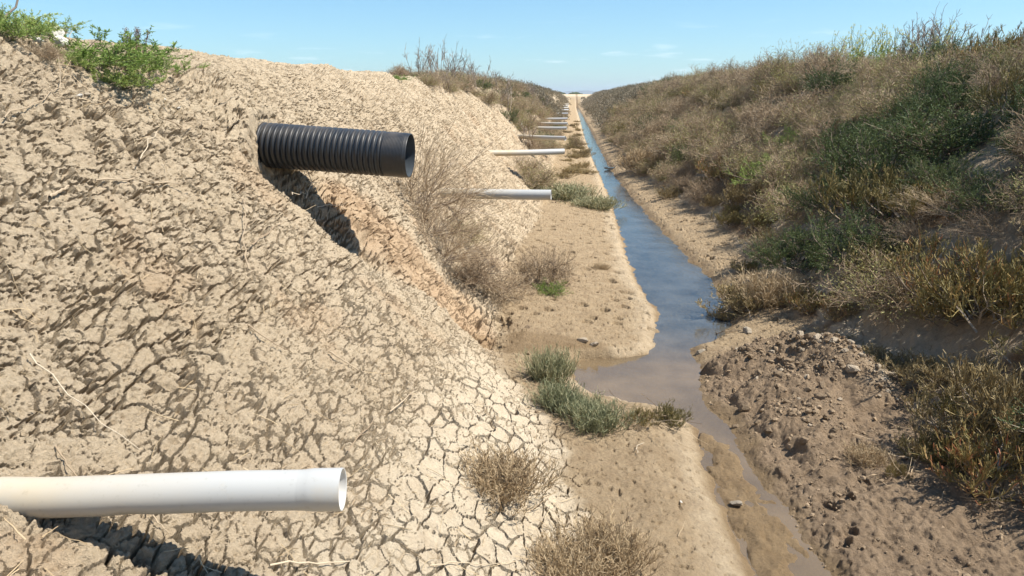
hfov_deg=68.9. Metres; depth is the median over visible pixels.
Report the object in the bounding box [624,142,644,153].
scrub bush
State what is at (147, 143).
stick
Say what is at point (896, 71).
scrub bush
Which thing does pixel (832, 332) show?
browned saltwort
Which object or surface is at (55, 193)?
stick
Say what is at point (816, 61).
dry shrub
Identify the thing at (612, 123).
scrub bush
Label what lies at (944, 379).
browned saltwort
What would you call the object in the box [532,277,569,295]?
green bush
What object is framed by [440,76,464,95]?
scrub bush
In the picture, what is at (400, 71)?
dry shrub
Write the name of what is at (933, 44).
saltbush
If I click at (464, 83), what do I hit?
dry shrub
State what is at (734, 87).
dry shrub
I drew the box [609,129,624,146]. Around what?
dry shrub
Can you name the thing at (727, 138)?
saltwort bush
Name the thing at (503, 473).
dry tuft
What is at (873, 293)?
scrub bush
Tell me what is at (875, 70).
scrub bush
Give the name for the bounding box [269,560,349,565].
stick
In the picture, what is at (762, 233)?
browned saltwort
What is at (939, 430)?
browned saltwort
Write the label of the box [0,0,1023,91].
sky
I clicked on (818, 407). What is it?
earth crumbs
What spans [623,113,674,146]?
dry shrub
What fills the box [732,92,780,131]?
dry shrub
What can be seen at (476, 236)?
scrub bush
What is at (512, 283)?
dry shrub
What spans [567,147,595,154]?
browned saltwort
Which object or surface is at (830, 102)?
scrub bush
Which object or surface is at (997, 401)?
browned saltwort
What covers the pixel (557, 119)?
drain pipe
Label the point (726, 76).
dry shrub
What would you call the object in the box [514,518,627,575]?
dry tuft
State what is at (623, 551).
dry tuft
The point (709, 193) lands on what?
dry shrub
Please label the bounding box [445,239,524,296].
dry shrub
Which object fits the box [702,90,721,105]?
scrub bush
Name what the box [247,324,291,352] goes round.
stick
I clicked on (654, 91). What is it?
scrub bush
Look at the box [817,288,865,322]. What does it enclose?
browned saltwort
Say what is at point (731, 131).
saltwort bush
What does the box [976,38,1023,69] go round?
scrub bush
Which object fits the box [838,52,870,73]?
scrub bush
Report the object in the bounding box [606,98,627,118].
scrub bush
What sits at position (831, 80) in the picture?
saltbush
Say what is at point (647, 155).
dry tuft
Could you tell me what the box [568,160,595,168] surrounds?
browned saltwort
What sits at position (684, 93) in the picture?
saltwort bush
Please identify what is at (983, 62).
scrub bush
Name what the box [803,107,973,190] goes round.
saltbush
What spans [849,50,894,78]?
green bush
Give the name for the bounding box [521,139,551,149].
dry shrub
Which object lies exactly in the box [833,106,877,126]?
scrub bush
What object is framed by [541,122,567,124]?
drain pipe
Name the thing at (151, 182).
stick
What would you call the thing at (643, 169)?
scrub bush
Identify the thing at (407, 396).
stick
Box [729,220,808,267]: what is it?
scrub bush
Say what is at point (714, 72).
dry shrub
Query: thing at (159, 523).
stick
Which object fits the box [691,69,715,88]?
dry shrub
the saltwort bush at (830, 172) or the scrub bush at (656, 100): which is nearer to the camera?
the saltwort bush at (830, 172)
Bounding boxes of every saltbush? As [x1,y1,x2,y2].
[468,78,494,90]
[495,86,518,99]
[499,108,518,123]
[519,91,532,98]
[535,128,555,143]
[633,111,671,139]
[640,85,649,97]
[657,142,695,166]
[743,223,844,277]
[772,165,879,228]
[785,197,905,274]
[794,53,864,98]
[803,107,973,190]
[808,117,891,156]
[839,101,939,153]
[839,116,873,137]
[856,98,1011,168]
[884,93,924,124]
[891,148,986,190]
[892,34,979,68]
[905,77,984,122]
[915,58,981,94]
[923,164,1023,227]
[971,123,1023,162]
[982,80,1023,129]
[992,397,1023,431]
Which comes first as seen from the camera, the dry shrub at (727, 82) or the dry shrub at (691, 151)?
the dry shrub at (691, 151)
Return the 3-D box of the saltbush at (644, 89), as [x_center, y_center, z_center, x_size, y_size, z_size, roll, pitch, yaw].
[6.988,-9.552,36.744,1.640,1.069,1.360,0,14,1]
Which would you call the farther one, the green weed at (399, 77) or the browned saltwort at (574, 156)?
the browned saltwort at (574, 156)
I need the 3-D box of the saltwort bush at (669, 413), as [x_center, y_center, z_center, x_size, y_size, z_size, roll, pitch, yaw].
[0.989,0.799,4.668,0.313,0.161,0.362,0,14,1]
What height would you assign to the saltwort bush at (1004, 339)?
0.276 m
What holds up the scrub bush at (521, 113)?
on the terrain
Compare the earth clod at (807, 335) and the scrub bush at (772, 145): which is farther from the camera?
the scrub bush at (772, 145)
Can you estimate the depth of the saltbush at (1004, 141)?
6.25 m
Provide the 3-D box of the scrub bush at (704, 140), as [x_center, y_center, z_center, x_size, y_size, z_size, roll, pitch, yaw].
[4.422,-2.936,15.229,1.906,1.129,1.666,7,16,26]
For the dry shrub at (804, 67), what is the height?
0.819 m
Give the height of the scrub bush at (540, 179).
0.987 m
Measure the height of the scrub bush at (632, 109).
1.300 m
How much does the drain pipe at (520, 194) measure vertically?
0.116 m
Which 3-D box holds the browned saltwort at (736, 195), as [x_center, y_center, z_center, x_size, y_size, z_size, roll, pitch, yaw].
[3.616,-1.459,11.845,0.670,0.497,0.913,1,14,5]
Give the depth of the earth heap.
4.84 m
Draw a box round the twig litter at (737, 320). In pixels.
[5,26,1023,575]
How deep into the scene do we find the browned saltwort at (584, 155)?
24.99 m
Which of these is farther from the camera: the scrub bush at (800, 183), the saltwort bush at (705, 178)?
the saltwort bush at (705, 178)
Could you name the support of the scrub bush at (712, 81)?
on the terrain
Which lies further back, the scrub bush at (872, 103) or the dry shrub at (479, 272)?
the scrub bush at (872, 103)
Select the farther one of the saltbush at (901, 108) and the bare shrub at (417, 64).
the bare shrub at (417, 64)
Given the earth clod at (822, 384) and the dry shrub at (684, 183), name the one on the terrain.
the dry shrub at (684, 183)
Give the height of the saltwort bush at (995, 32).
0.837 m
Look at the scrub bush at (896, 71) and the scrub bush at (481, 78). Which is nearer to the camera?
the scrub bush at (896, 71)
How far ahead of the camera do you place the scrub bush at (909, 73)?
10.04 m
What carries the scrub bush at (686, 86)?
on the terrain
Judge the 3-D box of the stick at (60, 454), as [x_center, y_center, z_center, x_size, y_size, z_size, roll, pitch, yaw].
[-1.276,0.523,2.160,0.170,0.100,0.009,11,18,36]
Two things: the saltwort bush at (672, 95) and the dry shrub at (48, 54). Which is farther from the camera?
the saltwort bush at (672, 95)
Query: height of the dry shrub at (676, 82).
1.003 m
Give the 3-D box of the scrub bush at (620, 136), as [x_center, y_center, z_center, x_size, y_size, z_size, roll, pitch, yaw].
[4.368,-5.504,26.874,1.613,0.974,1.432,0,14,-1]
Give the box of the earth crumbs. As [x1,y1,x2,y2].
[488,198,1023,575]
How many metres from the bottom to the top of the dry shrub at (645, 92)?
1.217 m
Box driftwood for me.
[604,159,618,169]
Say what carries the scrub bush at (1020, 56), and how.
on the terrain
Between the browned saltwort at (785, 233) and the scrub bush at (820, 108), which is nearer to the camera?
the browned saltwort at (785, 233)
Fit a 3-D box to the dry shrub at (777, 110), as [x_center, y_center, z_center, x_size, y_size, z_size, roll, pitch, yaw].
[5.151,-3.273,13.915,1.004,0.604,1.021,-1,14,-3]
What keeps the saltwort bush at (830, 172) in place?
on the terrain
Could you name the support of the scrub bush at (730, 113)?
on the terrain
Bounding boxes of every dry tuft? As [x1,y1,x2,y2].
[451,432,574,517]
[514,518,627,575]
[535,496,677,575]
[588,262,614,269]
[609,145,658,171]
[632,145,667,165]
[714,264,824,311]
[840,434,902,469]
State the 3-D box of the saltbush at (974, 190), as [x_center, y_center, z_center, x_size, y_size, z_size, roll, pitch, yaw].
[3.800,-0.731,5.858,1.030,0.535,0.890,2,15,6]
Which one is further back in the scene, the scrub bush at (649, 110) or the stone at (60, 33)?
the scrub bush at (649, 110)
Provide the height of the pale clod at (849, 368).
0.060 m
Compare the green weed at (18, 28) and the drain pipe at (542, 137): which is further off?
the drain pipe at (542, 137)
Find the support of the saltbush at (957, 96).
on the terrain
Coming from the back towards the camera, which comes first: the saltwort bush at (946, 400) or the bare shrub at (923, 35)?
the bare shrub at (923, 35)
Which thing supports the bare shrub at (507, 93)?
on the terrain
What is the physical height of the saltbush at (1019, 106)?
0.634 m
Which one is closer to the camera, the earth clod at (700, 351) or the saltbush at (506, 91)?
the earth clod at (700, 351)
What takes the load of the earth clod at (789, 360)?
on the earth heap
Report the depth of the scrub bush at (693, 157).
15.80 m
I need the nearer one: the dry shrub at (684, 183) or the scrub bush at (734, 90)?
the dry shrub at (684, 183)
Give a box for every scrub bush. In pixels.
[386,61,415,76]
[415,73,445,90]
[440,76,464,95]
[446,218,489,245]
[449,71,470,82]
[470,88,486,98]
[476,74,498,87]
[478,86,505,109]
[487,77,502,92]
[499,92,513,104]
[501,79,521,96]
[504,98,521,110]
[507,106,530,119]
[508,81,520,91]
[508,110,538,134]
[512,98,530,111]
[512,155,566,192]
[523,100,541,114]
[530,139,563,158]
[537,108,552,118]
[561,131,588,146]
[602,131,616,144]
[603,110,633,135]
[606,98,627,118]
[613,137,629,147]
[616,124,638,143]
[617,136,644,154]
[618,115,635,124]
[624,97,649,116]
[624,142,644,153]
[627,152,664,176]
[631,98,655,113]
[632,93,679,118]
[635,129,666,148]
[642,116,723,162]
[645,80,667,94]
[646,153,691,185]
[647,93,677,106]
[647,123,690,154]
[648,79,671,96]
[658,116,679,132]
[665,73,701,97]
[669,103,715,132]
[675,131,738,169]
[679,81,717,108]
[680,148,707,162]
[682,62,725,84]
[682,82,712,106]
[682,103,730,133]
[683,117,743,164]
[685,107,742,139]
[699,68,740,89]
[700,85,756,111]
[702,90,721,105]
[703,61,758,80]
[703,77,737,101]
[704,108,733,125]
[710,135,789,178]
[716,83,752,102]
[722,101,768,126]
[723,130,772,151]
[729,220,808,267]
[733,40,818,87]
[738,87,791,122]
[743,171,824,224]
[744,134,838,199]
[751,134,796,164]
[760,57,823,102]
[762,90,841,137]
[764,142,816,173]
[767,133,825,162]
[773,170,821,196]
[777,232,972,336]
[788,103,846,146]
[798,102,842,129]
[814,80,869,111]
[821,84,879,122]
[828,67,895,114]
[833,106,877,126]
[838,46,919,87]
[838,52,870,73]
[842,71,964,123]
[862,67,912,100]
[875,54,939,88]
[878,32,985,96]
[885,110,968,148]
[941,33,1023,81]
[944,48,1023,117]
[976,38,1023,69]
[981,152,1023,221]
[1002,38,1023,67]
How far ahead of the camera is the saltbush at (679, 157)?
16.62 m
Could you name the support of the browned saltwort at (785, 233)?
on the terrain
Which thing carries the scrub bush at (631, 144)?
on the terrain
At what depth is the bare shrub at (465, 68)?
18.95 m
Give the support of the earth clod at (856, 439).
on the earth heap
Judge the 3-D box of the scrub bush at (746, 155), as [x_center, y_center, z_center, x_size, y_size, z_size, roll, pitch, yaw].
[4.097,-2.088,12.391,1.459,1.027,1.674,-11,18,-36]
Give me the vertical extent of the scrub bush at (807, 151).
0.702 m
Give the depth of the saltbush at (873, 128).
8.94 m
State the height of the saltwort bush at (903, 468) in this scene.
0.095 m
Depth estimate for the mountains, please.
7611.39 m
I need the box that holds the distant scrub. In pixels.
[506,76,665,127]
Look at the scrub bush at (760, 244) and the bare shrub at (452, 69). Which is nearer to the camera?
the scrub bush at (760, 244)
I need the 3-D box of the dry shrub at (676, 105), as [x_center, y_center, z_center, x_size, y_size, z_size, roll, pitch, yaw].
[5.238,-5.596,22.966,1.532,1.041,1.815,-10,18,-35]
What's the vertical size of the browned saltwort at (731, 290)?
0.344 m
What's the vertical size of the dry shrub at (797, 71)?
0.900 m
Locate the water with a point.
(657, 380)
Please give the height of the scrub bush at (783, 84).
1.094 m
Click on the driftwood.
(610, 167)
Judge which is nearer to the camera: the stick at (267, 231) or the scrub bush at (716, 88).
the stick at (267, 231)
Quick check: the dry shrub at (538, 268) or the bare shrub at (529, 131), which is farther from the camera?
the bare shrub at (529, 131)
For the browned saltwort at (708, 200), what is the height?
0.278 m
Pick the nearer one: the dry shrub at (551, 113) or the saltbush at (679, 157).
the saltbush at (679, 157)
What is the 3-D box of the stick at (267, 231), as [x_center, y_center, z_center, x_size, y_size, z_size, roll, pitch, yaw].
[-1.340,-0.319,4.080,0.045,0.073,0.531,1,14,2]
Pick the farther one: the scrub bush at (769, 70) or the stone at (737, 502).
the scrub bush at (769, 70)
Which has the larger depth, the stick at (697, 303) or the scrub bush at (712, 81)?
the scrub bush at (712, 81)
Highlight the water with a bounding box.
[573,107,831,575]
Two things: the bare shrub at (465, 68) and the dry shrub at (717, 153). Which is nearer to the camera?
the dry shrub at (717, 153)
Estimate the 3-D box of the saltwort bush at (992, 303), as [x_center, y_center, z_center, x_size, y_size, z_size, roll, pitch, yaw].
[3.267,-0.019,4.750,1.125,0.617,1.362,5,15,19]
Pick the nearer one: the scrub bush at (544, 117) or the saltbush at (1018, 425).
the saltbush at (1018, 425)
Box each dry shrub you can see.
[22,38,78,61]
[381,62,408,76]
[416,68,446,90]
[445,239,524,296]
[452,76,474,88]
[457,77,483,94]
[481,266,548,312]
[503,242,585,291]
[509,80,525,93]
[513,149,552,175]
[519,109,540,122]
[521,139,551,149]
[536,108,550,117]
[540,123,560,134]
[547,108,555,120]
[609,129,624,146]
[611,140,633,154]
[622,110,664,131]
[622,117,640,133]
[622,131,642,147]
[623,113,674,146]
[626,95,644,106]
[635,86,651,98]
[645,125,703,160]
[651,108,684,125]
[655,161,704,183]
[656,78,678,94]
[659,90,697,115]
[661,117,684,129]
[665,75,695,95]
[665,176,686,189]
[666,94,685,103]
[674,172,699,191]
[675,175,729,205]
[678,171,721,203]
[679,137,706,162]
[681,108,695,118]
[682,99,706,111]
[686,108,721,133]
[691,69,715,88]
[691,106,723,114]
[691,136,743,176]
[697,57,745,83]
[703,109,734,130]
[705,65,749,92]
[707,67,737,87]
[717,118,798,160]
[720,70,754,91]
[720,82,750,101]
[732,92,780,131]
[733,58,790,85]
[734,52,790,95]
[735,75,754,87]
[736,86,761,106]
[741,79,830,136]
[762,100,794,123]
[770,101,867,155]
[786,54,846,77]
[787,33,874,86]
[787,59,824,77]
[870,45,901,78]
[882,29,950,55]
[892,46,1012,120]
[986,97,1023,166]
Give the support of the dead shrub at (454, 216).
on the terrain
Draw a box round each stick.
[4,44,60,117]
[5,0,18,17]
[29,353,139,449]
[48,185,69,198]
[54,445,76,475]
[95,158,205,184]
[140,130,160,158]
[152,515,168,533]
[159,109,206,137]
[232,178,260,269]
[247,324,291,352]
[251,216,282,244]
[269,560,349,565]
[292,179,309,194]
[306,171,318,198]
[329,351,358,370]
[348,416,379,450]
[389,370,417,411]
[429,561,498,565]
[678,300,720,305]
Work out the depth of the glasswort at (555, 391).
4.72 m
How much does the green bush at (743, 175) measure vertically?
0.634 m
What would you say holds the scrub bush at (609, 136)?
on the terrain
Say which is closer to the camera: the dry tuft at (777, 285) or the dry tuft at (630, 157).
the dry tuft at (777, 285)
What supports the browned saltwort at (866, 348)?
on the terrain
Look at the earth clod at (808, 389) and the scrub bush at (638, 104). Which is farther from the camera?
the scrub bush at (638, 104)
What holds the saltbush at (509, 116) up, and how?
on the terrain
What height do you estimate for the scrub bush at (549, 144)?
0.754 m
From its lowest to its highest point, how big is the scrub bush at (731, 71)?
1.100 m
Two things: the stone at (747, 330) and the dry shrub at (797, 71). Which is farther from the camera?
the dry shrub at (797, 71)
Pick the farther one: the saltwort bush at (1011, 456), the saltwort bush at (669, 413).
the saltwort bush at (669, 413)
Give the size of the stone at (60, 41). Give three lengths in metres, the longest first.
0.082 x 0.072 x 0.052 m
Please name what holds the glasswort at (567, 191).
on the terrain
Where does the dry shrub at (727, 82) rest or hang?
on the terrain
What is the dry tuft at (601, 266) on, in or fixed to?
on the terrain
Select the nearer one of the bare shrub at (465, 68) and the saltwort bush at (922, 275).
the saltwort bush at (922, 275)
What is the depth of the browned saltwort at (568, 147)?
28.03 m
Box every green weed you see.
[0,2,91,39]
[0,8,55,40]
[19,12,195,78]
[57,47,122,70]
[89,62,166,88]
[116,51,208,74]
[393,74,414,80]
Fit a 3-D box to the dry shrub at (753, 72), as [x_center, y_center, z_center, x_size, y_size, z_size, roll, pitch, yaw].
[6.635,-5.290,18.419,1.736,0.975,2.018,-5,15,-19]
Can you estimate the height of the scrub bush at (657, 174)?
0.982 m
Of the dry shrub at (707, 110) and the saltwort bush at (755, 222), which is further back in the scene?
the dry shrub at (707, 110)
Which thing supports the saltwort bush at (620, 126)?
on the terrain
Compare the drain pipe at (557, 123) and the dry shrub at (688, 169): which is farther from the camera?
the drain pipe at (557, 123)
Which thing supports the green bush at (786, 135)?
on the terrain
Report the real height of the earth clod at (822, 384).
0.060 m
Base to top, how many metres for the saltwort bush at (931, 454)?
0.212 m
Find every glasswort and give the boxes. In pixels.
[513,341,579,385]
[521,375,587,412]
[529,180,601,202]
[548,388,595,420]
[555,386,644,437]
[556,192,627,211]
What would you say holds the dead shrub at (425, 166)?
on the terrain
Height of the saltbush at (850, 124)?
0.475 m
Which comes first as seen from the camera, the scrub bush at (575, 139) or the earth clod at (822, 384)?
the earth clod at (822, 384)
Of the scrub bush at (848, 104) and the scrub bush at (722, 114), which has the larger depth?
the scrub bush at (722, 114)
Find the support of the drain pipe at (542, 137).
on the terrain
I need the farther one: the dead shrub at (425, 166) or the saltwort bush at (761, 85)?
the saltwort bush at (761, 85)
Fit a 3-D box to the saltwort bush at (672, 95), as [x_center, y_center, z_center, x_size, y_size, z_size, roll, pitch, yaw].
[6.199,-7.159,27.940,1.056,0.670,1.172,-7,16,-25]
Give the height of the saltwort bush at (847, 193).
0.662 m
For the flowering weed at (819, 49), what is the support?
on the terrain
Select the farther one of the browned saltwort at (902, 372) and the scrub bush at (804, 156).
the scrub bush at (804, 156)
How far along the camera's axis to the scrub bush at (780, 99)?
15.20 m
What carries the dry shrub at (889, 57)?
on the terrain
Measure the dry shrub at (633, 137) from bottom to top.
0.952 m
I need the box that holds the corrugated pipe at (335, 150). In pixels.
[256,122,414,177]
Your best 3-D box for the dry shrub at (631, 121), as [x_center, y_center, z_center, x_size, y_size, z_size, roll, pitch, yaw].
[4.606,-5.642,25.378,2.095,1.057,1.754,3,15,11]
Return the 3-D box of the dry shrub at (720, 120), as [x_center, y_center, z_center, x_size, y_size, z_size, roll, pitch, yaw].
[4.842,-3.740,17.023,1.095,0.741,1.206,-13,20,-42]
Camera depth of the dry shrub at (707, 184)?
13.30 m
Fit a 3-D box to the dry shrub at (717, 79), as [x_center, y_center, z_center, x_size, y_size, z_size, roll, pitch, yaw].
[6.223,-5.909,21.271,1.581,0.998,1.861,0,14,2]
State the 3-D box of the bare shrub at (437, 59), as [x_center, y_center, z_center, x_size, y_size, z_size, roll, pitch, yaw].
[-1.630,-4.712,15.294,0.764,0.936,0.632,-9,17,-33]
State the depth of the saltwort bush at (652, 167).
18.04 m
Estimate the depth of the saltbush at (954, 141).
7.27 m
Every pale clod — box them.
[813,333,822,339]
[828,337,838,342]
[845,364,860,372]
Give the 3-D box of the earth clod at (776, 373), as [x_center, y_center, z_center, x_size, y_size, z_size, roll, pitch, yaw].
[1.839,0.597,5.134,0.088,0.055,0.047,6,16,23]
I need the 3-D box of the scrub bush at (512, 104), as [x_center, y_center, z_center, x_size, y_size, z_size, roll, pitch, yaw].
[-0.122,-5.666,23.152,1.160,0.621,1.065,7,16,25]
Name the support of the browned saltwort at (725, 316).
on the terrain
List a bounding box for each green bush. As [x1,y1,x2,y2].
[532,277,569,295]
[727,153,776,186]
[757,123,803,145]
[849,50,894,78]
[959,34,1014,51]
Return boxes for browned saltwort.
[553,164,584,173]
[555,171,576,178]
[559,152,581,158]
[560,144,573,149]
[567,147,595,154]
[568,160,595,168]
[576,153,592,157]
[579,167,599,173]
[653,183,683,199]
[695,279,788,319]
[699,194,722,207]
[702,305,745,324]
[715,180,752,205]
[735,225,783,248]
[742,173,781,201]
[770,227,804,239]
[776,325,857,340]
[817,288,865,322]
[855,340,903,367]
[862,343,928,376]
[872,346,959,391]
[901,348,1023,470]
[907,404,1008,471]
[915,350,997,400]
[1010,216,1023,250]
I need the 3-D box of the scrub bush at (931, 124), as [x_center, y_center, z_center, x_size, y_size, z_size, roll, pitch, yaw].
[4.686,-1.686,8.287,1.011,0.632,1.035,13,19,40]
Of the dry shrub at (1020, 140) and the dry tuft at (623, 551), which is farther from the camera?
the dry shrub at (1020, 140)
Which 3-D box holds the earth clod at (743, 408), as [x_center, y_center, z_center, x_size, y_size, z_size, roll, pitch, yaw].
[1.536,0.801,4.929,0.067,0.060,0.074,21,-10,9]
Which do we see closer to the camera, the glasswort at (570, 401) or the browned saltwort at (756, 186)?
the glasswort at (570, 401)
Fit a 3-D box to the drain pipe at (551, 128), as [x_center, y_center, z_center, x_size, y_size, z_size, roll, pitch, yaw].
[1.302,-5.304,24.775,1.046,0.116,0.110,4,15,14]
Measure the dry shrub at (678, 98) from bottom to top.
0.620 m
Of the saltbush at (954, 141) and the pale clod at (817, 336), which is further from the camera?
the saltbush at (954, 141)
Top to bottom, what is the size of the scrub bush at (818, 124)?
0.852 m
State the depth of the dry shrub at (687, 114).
20.45 m
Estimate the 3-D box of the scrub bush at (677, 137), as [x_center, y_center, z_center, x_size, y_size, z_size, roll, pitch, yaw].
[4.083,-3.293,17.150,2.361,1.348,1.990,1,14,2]
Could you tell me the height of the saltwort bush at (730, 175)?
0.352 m
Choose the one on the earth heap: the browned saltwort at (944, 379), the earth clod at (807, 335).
the earth clod at (807, 335)
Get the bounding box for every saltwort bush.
[615,119,635,131]
[621,404,663,427]
[644,161,664,175]
[649,398,694,427]
[661,88,678,98]
[677,86,699,97]
[686,176,714,188]
[695,152,741,180]
[702,100,725,111]
[708,88,725,100]
[708,209,750,228]
[711,162,751,180]
[715,126,737,136]
[721,202,744,214]
[726,125,778,144]
[730,257,757,273]
[738,210,777,230]
[748,74,790,99]
[781,283,833,314]
[807,160,938,222]
[812,162,872,187]
[836,231,957,280]
[859,177,970,222]
[882,220,1023,314]
[882,459,914,480]
[890,425,977,477]
[895,271,1003,326]
[907,379,991,429]
[908,402,1023,511]
[917,236,1023,336]
[933,22,1023,69]
[964,58,1023,116]
[981,330,1023,363]
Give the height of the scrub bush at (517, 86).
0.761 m
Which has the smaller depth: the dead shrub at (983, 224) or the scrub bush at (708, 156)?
the dead shrub at (983, 224)
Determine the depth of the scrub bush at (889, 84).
10.99 m
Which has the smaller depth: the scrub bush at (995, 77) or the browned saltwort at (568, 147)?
the scrub bush at (995, 77)
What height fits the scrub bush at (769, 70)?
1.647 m
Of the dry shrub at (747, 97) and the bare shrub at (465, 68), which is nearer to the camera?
the dry shrub at (747, 97)
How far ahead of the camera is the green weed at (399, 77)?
11.59 m
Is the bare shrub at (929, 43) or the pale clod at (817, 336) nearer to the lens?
the pale clod at (817, 336)
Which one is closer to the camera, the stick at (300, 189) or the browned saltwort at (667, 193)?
the stick at (300, 189)
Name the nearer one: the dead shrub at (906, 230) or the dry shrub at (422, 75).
the dead shrub at (906, 230)
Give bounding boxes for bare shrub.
[404,38,436,75]
[422,36,448,77]
[427,64,459,92]
[430,48,468,79]
[456,58,472,83]
[459,55,490,89]
[478,70,500,85]
[489,71,516,111]
[495,71,513,85]
[510,127,537,145]
[890,4,946,59]
[898,4,962,57]
[917,15,991,58]
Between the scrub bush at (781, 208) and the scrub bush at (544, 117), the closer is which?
the scrub bush at (781, 208)
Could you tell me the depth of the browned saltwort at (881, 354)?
5.30 m
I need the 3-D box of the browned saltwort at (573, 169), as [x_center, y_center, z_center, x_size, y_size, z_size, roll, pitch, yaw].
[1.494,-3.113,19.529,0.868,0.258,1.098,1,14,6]
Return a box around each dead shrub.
[351,98,529,223]
[386,154,520,254]
[413,205,514,270]
[868,206,955,246]
[879,175,993,219]
[927,199,1023,246]
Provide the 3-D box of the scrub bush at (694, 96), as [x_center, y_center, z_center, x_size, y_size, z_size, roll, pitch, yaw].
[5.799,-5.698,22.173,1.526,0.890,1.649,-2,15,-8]
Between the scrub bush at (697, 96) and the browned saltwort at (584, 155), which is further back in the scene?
the browned saltwort at (584, 155)
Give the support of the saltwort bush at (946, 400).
on the terrain
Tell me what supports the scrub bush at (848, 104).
on the terrain
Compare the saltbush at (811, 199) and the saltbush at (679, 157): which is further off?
the saltbush at (679, 157)
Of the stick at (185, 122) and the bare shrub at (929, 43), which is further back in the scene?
the bare shrub at (929, 43)
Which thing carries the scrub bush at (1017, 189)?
on the terrain
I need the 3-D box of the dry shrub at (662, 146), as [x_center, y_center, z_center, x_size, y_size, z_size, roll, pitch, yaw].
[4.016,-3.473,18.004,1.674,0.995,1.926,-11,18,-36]
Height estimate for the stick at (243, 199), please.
0.392 m
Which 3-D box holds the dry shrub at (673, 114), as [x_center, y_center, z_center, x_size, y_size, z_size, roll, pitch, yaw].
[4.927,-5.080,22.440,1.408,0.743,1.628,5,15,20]
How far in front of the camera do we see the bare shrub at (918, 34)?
12.80 m
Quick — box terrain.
[0,26,1023,575]
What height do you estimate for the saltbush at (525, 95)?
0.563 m
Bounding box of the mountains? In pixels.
[563,90,596,93]
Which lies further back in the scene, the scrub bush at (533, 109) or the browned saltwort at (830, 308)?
the scrub bush at (533, 109)
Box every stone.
[46,27,64,36]
[53,36,67,46]
[730,500,742,505]
[742,326,751,333]
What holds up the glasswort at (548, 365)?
on the terrain
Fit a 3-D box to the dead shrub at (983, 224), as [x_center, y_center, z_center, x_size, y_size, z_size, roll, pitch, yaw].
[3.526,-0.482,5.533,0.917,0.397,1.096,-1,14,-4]
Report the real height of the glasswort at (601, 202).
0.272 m
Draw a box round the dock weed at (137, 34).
[120,27,152,58]
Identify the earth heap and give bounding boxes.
[700,332,917,512]
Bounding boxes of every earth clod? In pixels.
[577,337,587,342]
[590,342,598,345]
[695,349,705,354]
[739,404,750,411]
[765,427,771,432]
[773,371,783,376]
[783,358,793,362]
[791,331,796,341]
[799,436,809,443]
[803,332,816,338]
[804,386,811,391]
[814,392,828,399]
[818,360,830,367]
[819,381,825,388]
[851,437,862,445]
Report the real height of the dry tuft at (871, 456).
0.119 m
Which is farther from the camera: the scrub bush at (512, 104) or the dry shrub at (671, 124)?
the scrub bush at (512, 104)
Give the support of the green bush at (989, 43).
on the terrain
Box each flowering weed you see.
[804,41,839,58]
[810,30,861,60]
[831,23,890,64]
[867,24,908,63]
[905,20,968,59]
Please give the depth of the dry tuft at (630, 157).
19.49 m
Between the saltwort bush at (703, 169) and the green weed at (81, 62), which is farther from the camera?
the saltwort bush at (703, 169)
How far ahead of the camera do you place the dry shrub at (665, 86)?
31.34 m
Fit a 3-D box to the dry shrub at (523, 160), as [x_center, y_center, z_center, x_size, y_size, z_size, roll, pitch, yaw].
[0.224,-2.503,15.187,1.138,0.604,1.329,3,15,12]
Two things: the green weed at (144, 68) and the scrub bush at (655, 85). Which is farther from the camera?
the scrub bush at (655, 85)
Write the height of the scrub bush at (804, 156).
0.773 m
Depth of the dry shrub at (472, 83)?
17.29 m
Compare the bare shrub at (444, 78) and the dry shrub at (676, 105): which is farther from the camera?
the dry shrub at (676, 105)
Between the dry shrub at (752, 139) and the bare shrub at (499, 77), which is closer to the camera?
the dry shrub at (752, 139)
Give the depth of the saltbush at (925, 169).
6.83 m
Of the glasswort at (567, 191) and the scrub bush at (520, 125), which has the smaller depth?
the glasswort at (567, 191)
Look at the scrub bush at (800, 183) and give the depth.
9.94 m
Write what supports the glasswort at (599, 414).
on the terrain
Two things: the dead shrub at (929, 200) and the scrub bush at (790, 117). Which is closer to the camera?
the dead shrub at (929, 200)
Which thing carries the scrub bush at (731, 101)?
on the terrain
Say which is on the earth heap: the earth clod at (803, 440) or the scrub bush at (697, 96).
the earth clod at (803, 440)
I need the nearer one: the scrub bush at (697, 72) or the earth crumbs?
the earth crumbs
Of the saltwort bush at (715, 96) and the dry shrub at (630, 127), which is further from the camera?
the dry shrub at (630, 127)
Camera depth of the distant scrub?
56.11 m
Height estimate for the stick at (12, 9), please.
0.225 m
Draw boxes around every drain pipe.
[0,468,346,517]
[437,188,551,199]
[488,149,564,155]
[518,134,566,140]
[536,126,566,129]
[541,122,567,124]
[543,118,567,119]
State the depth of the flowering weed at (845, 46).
16.07 m
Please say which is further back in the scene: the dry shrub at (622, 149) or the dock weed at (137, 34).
the dry shrub at (622, 149)
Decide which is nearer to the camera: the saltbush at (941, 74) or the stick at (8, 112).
the stick at (8, 112)
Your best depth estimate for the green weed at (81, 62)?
3.71 m
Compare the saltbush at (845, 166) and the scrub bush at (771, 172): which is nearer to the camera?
the saltbush at (845, 166)
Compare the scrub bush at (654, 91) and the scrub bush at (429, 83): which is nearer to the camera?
the scrub bush at (429, 83)
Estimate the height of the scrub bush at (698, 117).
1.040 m
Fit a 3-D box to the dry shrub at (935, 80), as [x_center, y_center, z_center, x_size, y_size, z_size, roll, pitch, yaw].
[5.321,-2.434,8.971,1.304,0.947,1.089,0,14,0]
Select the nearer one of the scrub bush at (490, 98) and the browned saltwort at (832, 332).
the browned saltwort at (832, 332)
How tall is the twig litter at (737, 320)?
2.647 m
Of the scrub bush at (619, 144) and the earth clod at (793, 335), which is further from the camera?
the scrub bush at (619, 144)

